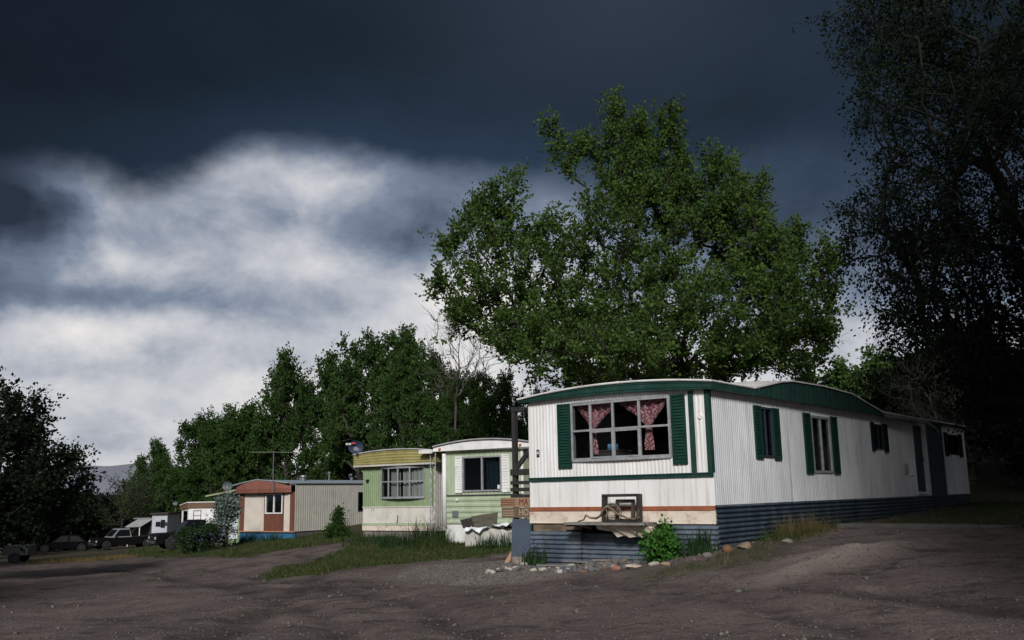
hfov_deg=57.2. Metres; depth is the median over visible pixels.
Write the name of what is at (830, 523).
grass tuft
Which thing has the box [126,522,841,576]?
dry grass
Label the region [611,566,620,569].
stone
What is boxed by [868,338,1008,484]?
bare bush
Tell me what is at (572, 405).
window
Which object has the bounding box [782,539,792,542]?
stone
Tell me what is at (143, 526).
porch shed
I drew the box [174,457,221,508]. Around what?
poplar tree
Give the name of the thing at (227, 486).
satellite dish
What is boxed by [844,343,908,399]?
young poplar tree
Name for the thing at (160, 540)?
pickup truck
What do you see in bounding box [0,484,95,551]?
bush
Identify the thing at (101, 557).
grass
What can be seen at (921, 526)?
concrete slab
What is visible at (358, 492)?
window
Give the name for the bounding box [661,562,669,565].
stone
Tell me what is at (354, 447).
satellite dish
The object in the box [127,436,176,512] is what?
poplar tree
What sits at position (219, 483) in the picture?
poplar tree
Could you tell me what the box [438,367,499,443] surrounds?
poplar tree
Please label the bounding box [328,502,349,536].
sapling
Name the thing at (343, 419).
poplar tree
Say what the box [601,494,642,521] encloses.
shadow box
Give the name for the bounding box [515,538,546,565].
iris plant
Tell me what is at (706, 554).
stone
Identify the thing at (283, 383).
poplar tree
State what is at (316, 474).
poplar tree
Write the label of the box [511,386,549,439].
poplar tree
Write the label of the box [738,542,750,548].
stone
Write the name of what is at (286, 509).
mobile home
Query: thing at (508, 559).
leaning plank
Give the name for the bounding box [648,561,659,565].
stone
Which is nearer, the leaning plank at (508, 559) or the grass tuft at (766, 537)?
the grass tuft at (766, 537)
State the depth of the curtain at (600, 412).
19.59 m
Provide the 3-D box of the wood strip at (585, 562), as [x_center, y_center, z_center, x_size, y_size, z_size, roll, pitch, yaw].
[1.508,4.801,18.632,1.300,0.030,0.060,-11,-17,43]
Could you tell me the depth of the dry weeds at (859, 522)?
22.65 m
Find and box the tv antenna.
[246,451,296,491]
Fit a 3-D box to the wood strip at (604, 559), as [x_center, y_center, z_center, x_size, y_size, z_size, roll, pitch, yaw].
[1.916,4.690,18.359,0.700,0.030,0.060,-5,-14,21]
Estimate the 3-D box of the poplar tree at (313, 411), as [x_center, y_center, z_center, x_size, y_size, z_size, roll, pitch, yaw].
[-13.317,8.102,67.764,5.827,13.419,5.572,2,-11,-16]
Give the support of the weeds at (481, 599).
on the ground at (15, 577)
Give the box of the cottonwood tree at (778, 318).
[414,84,862,392]
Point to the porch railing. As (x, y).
(516, 471)
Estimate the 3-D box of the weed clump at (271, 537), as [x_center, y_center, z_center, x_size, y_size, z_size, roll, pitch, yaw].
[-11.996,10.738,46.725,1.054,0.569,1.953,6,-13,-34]
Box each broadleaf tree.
[0,365,106,552]
[792,0,1023,455]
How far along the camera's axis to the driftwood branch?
18.48 m
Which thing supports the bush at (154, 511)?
on the ground at (15, 577)
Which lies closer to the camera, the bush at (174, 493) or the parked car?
the parked car
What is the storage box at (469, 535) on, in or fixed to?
on the ground at (15, 577)
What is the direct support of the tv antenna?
attached to the mobile home at (286, 509)
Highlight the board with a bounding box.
[511,518,532,561]
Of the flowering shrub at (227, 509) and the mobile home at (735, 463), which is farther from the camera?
the flowering shrub at (227, 509)
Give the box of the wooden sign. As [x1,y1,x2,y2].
[500,497,529,517]
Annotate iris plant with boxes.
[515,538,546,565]
[680,524,719,558]
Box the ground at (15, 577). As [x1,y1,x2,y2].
[0,447,1023,639]
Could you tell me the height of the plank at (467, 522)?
0.377 m
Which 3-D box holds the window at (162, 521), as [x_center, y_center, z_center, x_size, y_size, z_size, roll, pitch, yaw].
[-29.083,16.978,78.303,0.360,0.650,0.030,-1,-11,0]
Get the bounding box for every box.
[465,528,511,545]
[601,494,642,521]
[608,444,617,449]
[615,499,634,519]
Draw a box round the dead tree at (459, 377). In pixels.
[414,299,505,439]
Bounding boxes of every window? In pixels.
[161,520,164,527]
[265,493,282,513]
[358,492,362,510]
[380,465,424,498]
[462,455,501,491]
[570,394,671,461]
[761,407,774,457]
[811,415,833,472]
[874,424,884,449]
[948,434,959,454]
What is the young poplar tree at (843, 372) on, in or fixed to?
on the ground at (15, 577)
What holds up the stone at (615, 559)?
on the ground at (15, 577)
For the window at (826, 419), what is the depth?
22.44 m
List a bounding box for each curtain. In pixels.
[576,403,610,454]
[617,398,666,449]
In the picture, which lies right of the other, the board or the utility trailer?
the board
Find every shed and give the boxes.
[125,518,151,546]
[150,512,181,544]
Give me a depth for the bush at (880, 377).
45.84 m
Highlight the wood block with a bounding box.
[512,556,526,563]
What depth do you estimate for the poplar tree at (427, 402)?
53.92 m
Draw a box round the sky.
[0,0,1023,474]
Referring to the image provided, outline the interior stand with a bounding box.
[593,449,631,456]
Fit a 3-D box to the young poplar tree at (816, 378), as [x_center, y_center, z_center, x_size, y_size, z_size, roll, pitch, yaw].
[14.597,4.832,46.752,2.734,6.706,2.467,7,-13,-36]
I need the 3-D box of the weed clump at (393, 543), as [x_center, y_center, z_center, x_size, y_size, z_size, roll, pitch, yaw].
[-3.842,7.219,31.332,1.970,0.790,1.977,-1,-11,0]
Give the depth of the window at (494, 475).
31.09 m
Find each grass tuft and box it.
[756,522,821,541]
[766,509,841,537]
[804,516,861,532]
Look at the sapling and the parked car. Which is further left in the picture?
the parked car
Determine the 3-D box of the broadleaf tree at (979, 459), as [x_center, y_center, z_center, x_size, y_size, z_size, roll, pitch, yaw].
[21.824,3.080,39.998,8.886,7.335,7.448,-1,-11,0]
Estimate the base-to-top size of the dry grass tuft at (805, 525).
0.697 m
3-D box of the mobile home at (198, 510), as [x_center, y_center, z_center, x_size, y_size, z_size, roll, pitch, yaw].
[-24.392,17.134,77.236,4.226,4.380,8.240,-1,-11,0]
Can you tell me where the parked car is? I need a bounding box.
[36,534,94,552]
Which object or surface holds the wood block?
on the ground at (15, 577)
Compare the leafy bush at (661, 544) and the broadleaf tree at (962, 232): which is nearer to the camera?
the leafy bush at (661, 544)
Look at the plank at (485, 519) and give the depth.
29.84 m
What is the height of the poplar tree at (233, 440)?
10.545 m
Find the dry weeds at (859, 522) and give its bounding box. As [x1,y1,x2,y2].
[523,502,981,568]
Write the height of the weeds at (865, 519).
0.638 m
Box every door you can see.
[229,497,238,538]
[911,425,928,493]
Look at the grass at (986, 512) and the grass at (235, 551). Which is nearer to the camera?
the grass at (986, 512)
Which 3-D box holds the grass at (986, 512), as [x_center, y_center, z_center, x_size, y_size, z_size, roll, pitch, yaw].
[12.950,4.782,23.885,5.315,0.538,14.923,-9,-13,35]
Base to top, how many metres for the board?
0.980 m
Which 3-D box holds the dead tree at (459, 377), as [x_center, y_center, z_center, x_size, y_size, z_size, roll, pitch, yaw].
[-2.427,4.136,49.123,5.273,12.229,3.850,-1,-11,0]
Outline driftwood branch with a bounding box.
[578,505,639,521]
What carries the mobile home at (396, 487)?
on the ground at (15, 577)
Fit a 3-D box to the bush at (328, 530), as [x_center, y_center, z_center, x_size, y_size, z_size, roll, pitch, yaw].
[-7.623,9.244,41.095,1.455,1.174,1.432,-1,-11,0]
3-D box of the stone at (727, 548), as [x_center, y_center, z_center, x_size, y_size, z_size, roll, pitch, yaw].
[3.933,4.175,17.088,0.195,0.180,0.280,-9,-15,38]
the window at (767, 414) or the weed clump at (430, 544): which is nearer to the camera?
the window at (767, 414)
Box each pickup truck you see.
[87,528,151,549]
[146,519,228,549]
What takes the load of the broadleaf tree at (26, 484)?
on the ground at (15, 577)
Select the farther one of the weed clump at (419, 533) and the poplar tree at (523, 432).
the poplar tree at (523, 432)
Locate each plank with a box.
[460,518,473,528]
[471,512,497,525]
[505,552,510,562]
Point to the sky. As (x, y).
(191, 191)
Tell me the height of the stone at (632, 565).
0.087 m
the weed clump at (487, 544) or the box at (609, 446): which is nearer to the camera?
the box at (609, 446)
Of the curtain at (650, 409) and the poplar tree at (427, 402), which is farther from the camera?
the poplar tree at (427, 402)
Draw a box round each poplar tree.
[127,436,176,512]
[151,411,221,515]
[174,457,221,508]
[192,399,256,501]
[202,396,288,507]
[208,441,293,500]
[239,341,325,485]
[285,340,363,479]
[300,422,372,479]
[309,326,422,479]
[365,322,435,449]
[393,339,464,448]
[409,407,478,448]
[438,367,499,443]
[470,367,524,439]
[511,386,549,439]
[786,357,821,383]
[819,353,859,394]
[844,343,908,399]
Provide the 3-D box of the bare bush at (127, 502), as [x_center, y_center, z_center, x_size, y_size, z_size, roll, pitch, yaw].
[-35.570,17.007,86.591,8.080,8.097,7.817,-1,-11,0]
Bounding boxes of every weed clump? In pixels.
[234,530,262,542]
[258,531,281,541]
[326,531,376,546]
[350,531,405,547]
[371,528,414,548]
[384,516,458,547]
[405,528,455,550]
[469,526,511,549]
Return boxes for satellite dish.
[222,482,231,491]
[346,441,362,453]
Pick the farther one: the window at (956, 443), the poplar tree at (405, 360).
the poplar tree at (405, 360)
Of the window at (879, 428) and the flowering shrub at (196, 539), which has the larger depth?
the flowering shrub at (196, 539)
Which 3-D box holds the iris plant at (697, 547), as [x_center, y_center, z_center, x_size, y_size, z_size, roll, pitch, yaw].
[3.405,4.051,17.389,0.660,0.703,0.691,9,-14,-43]
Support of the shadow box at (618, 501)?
on the mobile home at (735, 463)
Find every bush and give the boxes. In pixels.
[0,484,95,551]
[1,488,138,552]
[79,461,168,546]
[99,490,165,545]
[112,464,176,511]
[141,480,181,523]
[321,522,351,537]
[635,513,686,562]
[816,361,865,391]
[850,351,968,441]
[851,348,1019,457]
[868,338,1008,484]
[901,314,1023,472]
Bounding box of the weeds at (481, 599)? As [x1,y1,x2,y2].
[80,542,919,618]
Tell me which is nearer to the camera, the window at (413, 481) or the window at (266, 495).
the window at (413, 481)
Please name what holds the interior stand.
in the mobile home at (735, 463)
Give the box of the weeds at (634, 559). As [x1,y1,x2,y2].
[506,552,701,564]
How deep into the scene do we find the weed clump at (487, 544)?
28.62 m
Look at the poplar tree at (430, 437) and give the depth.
49.06 m
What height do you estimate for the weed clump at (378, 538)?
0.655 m
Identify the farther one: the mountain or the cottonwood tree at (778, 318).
the mountain
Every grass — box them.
[18,553,141,563]
[124,527,362,557]
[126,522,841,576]
[259,536,510,580]
[650,524,835,578]
[853,500,1023,527]
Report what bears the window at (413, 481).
in the mobile home at (396, 487)
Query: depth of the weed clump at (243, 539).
47.47 m
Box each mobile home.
[179,501,227,534]
[205,472,362,542]
[353,448,445,539]
[419,438,529,542]
[516,379,970,563]
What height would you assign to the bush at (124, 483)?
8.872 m
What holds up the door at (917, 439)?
in the mobile home at (735, 463)
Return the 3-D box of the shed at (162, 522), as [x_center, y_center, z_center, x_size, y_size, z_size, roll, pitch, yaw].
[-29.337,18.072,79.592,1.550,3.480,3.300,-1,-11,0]
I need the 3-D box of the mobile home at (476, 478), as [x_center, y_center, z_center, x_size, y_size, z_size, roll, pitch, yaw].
[2.725,6.714,36.743,4.543,3.592,14.400,-8,-13,34]
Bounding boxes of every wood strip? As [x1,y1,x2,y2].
[536,564,572,566]
[562,560,612,563]
[592,559,627,560]
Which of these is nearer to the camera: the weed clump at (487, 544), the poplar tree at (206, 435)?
the weed clump at (487, 544)
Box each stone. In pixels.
[610,557,619,562]
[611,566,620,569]
[625,564,640,567]
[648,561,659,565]
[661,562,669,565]
[702,552,712,557]
[722,545,732,551]
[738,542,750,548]
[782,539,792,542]
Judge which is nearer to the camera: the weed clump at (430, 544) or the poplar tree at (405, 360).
the weed clump at (430, 544)
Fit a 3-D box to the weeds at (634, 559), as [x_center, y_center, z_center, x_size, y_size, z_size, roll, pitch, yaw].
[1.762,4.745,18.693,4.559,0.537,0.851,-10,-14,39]
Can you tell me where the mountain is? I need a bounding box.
[40,463,356,495]
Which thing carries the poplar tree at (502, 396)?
on the ground at (15, 577)
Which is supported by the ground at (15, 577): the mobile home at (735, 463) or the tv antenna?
the mobile home at (735, 463)
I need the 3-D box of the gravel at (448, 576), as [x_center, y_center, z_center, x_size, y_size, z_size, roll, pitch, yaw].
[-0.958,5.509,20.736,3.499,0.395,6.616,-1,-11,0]
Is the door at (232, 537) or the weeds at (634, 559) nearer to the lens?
the weeds at (634, 559)
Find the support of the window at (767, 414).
in the mobile home at (735, 463)
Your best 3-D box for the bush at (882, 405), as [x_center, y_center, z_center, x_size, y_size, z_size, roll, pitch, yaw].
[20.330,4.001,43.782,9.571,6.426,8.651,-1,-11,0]
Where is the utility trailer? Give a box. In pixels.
[2,544,48,563]
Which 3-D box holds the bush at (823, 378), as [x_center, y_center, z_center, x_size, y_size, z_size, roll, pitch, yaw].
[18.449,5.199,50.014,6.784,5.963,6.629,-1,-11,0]
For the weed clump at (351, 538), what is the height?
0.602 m
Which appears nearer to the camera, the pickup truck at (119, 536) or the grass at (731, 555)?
the grass at (731, 555)
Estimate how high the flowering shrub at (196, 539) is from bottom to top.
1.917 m
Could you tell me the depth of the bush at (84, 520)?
84.82 m
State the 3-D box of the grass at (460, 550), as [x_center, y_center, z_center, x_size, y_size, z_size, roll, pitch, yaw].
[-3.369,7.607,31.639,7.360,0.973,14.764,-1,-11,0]
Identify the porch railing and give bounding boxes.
[510,407,529,518]
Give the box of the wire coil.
[605,503,621,519]
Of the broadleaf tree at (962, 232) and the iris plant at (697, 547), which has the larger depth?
the broadleaf tree at (962, 232)
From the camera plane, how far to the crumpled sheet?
29.72 m
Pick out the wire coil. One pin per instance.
(618, 507)
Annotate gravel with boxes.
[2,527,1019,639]
[394,560,548,585]
[787,540,886,569]
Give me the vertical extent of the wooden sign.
0.435 m
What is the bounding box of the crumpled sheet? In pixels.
[461,522,511,532]
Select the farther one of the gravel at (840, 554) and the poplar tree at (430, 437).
the poplar tree at (430, 437)
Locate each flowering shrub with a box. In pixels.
[166,518,233,554]
[205,488,244,548]
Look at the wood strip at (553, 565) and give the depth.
18.97 m
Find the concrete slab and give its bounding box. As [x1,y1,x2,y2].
[836,523,1021,529]
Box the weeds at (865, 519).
[750,498,1000,541]
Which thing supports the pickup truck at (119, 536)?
on the ground at (15, 577)

